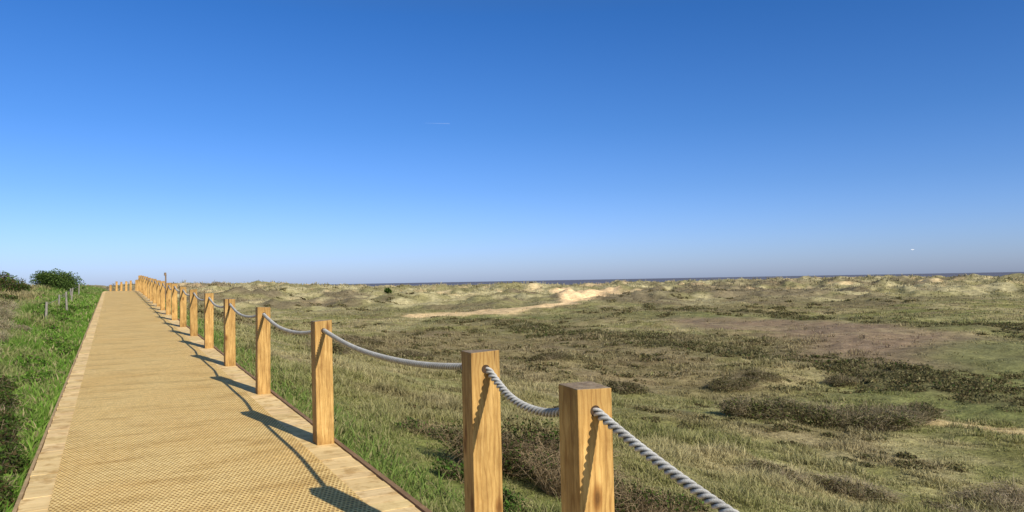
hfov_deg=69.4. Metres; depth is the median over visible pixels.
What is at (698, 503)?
shrub
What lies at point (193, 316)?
fence post
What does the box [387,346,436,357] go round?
shrub
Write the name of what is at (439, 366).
rope
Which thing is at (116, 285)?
fence post
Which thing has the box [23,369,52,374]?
weed clump
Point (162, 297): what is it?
fence post
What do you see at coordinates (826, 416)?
shrub
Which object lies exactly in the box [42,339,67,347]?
weed clump
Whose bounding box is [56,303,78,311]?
weed clump
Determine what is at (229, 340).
fence post
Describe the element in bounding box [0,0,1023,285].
sky
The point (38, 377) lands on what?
weed clump
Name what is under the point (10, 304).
shrub
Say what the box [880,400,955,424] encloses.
shrub
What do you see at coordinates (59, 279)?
bush
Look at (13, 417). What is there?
shrub
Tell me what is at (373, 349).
shrub
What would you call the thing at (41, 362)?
weed clump
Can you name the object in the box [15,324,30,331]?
shrub
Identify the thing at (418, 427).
shrub
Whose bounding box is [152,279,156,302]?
fence post
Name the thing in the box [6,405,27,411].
weed clump
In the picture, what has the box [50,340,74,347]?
weed clump
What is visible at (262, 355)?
fence post
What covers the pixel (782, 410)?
shrub
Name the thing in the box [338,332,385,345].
shrub
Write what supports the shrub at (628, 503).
on the ground at (570, 296)
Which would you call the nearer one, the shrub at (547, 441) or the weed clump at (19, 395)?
the shrub at (547, 441)
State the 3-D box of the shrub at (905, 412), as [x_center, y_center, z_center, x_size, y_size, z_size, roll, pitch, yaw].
[11.364,4.903,22.680,3.406,1.136,2.772,0,-2,-28]
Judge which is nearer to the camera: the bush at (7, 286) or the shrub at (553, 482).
the shrub at (553, 482)
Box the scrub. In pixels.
[198,277,1023,473]
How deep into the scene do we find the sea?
5358.99 m
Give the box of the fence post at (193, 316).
[189,289,197,335]
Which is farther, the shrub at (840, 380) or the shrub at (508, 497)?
the shrub at (840, 380)
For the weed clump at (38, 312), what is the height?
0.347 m
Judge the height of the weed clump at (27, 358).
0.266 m
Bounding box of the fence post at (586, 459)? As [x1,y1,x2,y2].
[558,381,614,511]
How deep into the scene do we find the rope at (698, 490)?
2.32 m
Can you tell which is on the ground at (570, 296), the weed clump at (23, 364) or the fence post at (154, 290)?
the weed clump at (23, 364)
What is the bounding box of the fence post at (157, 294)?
[156,280,160,305]
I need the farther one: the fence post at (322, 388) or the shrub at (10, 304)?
the shrub at (10, 304)
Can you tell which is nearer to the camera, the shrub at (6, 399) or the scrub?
the shrub at (6, 399)
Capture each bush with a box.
[0,272,28,284]
[0,276,33,292]
[0,293,18,301]
[29,268,85,292]
[384,287,391,293]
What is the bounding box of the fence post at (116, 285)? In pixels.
[115,281,117,290]
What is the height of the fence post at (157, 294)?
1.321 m
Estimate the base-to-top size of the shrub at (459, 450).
0.674 m
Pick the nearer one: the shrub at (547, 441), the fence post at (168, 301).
the shrub at (547, 441)
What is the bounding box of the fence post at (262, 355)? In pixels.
[256,307,269,394]
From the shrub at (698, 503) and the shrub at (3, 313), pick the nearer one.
the shrub at (698, 503)
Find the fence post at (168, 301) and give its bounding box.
[166,283,170,314]
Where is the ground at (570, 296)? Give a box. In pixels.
[4,273,1023,511]
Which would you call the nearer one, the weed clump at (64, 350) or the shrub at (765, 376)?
the weed clump at (64, 350)
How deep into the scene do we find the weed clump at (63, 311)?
23.51 m
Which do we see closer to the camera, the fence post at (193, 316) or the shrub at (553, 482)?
the shrub at (553, 482)
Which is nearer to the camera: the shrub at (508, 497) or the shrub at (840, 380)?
the shrub at (508, 497)
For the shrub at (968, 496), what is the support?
on the ground at (570, 296)
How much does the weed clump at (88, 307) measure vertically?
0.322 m
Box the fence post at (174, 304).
[171,283,177,319]
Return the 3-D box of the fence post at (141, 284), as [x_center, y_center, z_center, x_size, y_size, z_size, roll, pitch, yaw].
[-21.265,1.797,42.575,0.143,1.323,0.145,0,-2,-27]
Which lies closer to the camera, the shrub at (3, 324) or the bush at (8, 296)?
the shrub at (3, 324)
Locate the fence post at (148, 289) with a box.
[147,278,149,298]
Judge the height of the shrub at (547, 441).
0.808 m
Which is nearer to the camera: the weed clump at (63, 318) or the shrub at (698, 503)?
the shrub at (698, 503)
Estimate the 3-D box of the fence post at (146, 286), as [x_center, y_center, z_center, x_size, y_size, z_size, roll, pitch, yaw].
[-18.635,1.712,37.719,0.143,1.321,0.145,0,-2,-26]
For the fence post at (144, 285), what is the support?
on the boardwalk
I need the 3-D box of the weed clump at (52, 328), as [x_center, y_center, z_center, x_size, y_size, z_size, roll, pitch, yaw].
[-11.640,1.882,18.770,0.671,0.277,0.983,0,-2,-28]
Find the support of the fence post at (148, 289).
on the boardwalk
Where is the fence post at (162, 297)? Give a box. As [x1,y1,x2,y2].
[160,281,164,309]
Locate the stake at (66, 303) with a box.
[65,292,67,309]
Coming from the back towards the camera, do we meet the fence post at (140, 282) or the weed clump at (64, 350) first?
the fence post at (140, 282)
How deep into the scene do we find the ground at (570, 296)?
58.59 m
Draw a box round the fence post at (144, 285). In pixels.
[143,276,145,294]
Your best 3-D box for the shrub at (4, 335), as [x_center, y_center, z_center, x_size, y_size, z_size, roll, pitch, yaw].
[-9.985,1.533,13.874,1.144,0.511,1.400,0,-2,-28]
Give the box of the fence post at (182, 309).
[180,287,185,326]
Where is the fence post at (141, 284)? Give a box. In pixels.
[141,276,142,292]
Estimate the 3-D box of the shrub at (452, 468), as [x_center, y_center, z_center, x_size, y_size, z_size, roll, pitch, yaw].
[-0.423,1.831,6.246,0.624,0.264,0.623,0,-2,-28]
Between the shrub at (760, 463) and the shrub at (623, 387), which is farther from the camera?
the shrub at (623, 387)
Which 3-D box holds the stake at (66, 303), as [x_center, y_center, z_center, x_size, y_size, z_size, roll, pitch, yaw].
[-14.954,1.710,24.837,0.103,1.021,0.070,1,-3,-41]
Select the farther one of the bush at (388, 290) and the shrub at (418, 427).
the bush at (388, 290)
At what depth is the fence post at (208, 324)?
13.39 m
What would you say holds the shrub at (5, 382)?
on the ground at (570, 296)
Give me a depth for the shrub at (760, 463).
12.08 m
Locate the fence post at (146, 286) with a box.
[145,277,147,296]
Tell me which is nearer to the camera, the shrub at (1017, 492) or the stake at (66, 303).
the shrub at (1017, 492)
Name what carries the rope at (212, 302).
hanging from the fence post at (229, 340)
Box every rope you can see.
[208,297,223,307]
[229,303,255,317]
[262,313,310,334]
[323,329,461,369]
[485,367,558,417]
[593,408,738,511]
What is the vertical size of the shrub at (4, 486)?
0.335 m
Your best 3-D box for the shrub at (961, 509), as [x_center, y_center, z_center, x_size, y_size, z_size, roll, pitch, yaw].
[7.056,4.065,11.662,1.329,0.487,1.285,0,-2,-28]
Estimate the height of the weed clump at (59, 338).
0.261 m
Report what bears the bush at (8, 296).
on the ground at (570, 296)
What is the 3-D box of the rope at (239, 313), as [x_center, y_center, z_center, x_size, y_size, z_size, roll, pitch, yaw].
[-3.556,0.733,9.809,0.047,0.164,2.645,0,-2,-28]
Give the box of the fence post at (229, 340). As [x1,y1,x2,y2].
[223,298,235,365]
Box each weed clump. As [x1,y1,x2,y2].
[3,389,24,396]
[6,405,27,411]
[7,360,38,371]
[7,375,24,384]
[10,406,42,416]
[13,415,41,430]
[15,354,42,363]
[22,373,56,384]
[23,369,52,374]
[24,369,61,375]
[29,359,53,369]
[31,310,53,319]
[39,325,63,334]
[39,335,68,341]
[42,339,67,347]
[48,344,77,355]
[49,308,74,316]
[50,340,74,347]
[51,315,78,323]
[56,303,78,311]
[75,305,92,309]
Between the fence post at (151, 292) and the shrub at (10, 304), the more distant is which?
the fence post at (151, 292)
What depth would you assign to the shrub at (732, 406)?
21.75 m
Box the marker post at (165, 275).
[164,273,166,297]
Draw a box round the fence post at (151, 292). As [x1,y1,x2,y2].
[150,278,152,300]
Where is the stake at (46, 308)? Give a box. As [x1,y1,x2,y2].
[45,302,47,319]
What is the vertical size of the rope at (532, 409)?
0.160 m
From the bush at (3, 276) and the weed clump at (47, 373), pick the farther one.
the bush at (3, 276)
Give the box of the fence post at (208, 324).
[204,293,213,348]
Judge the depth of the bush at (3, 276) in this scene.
43.46 m
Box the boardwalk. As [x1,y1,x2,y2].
[12,291,431,511]
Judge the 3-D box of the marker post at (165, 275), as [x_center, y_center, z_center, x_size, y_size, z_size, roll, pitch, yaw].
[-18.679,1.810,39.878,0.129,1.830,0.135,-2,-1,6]
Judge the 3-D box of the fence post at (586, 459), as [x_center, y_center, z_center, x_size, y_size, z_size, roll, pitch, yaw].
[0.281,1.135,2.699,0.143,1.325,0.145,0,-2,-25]
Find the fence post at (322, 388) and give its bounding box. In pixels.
[311,320,333,444]
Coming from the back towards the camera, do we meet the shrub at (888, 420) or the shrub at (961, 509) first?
the shrub at (888, 420)
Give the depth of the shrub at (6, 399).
8.14 m
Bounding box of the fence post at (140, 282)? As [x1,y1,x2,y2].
[139,275,141,291]
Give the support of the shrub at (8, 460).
on the ground at (570, 296)
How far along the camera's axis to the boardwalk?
6.15 m
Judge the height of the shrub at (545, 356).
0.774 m
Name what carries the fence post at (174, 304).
on the boardwalk
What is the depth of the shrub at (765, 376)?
32.63 m
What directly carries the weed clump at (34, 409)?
on the ground at (570, 296)
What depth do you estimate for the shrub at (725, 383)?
30.55 m
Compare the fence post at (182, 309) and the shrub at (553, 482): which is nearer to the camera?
the shrub at (553, 482)
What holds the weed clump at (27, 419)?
on the ground at (570, 296)
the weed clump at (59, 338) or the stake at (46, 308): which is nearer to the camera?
the weed clump at (59, 338)
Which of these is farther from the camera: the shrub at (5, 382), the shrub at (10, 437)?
the shrub at (5, 382)
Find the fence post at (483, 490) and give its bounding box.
[461,349,502,511]
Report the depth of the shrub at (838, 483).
12.26 m
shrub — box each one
[0,298,20,312]
[0,306,18,322]
[0,318,21,332]
[0,327,14,342]
[0,372,19,393]
[0,387,30,412]
[0,405,33,432]
[0,412,29,454]
[0,443,31,479]
[0,473,20,511]
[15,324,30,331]
[303,338,357,354]
[332,340,380,353]
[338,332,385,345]
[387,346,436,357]
[393,416,462,437]
[420,419,543,483]
[430,457,463,483]
[501,413,632,480]
[502,486,537,511]
[503,438,649,498]
[527,347,575,360]
[600,377,652,394]
[613,470,710,511]
[648,486,712,511]
[693,371,770,393]
[706,392,775,419]
[724,391,834,423]
[726,367,789,383]
[741,458,817,486]
[781,394,913,429]
[801,466,918,504]
[815,373,865,388]
[835,401,934,433]
[836,399,952,424]
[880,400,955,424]
[916,498,990,511]
[931,484,1023,511]
[962,474,1023,504]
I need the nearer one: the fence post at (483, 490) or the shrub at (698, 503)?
the fence post at (483, 490)
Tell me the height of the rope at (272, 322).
0.163 m
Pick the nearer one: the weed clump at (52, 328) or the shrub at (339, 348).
the weed clump at (52, 328)
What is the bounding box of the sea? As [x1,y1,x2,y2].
[322,272,1023,286]
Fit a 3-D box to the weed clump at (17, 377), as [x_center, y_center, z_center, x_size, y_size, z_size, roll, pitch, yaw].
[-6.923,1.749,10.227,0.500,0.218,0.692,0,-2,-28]

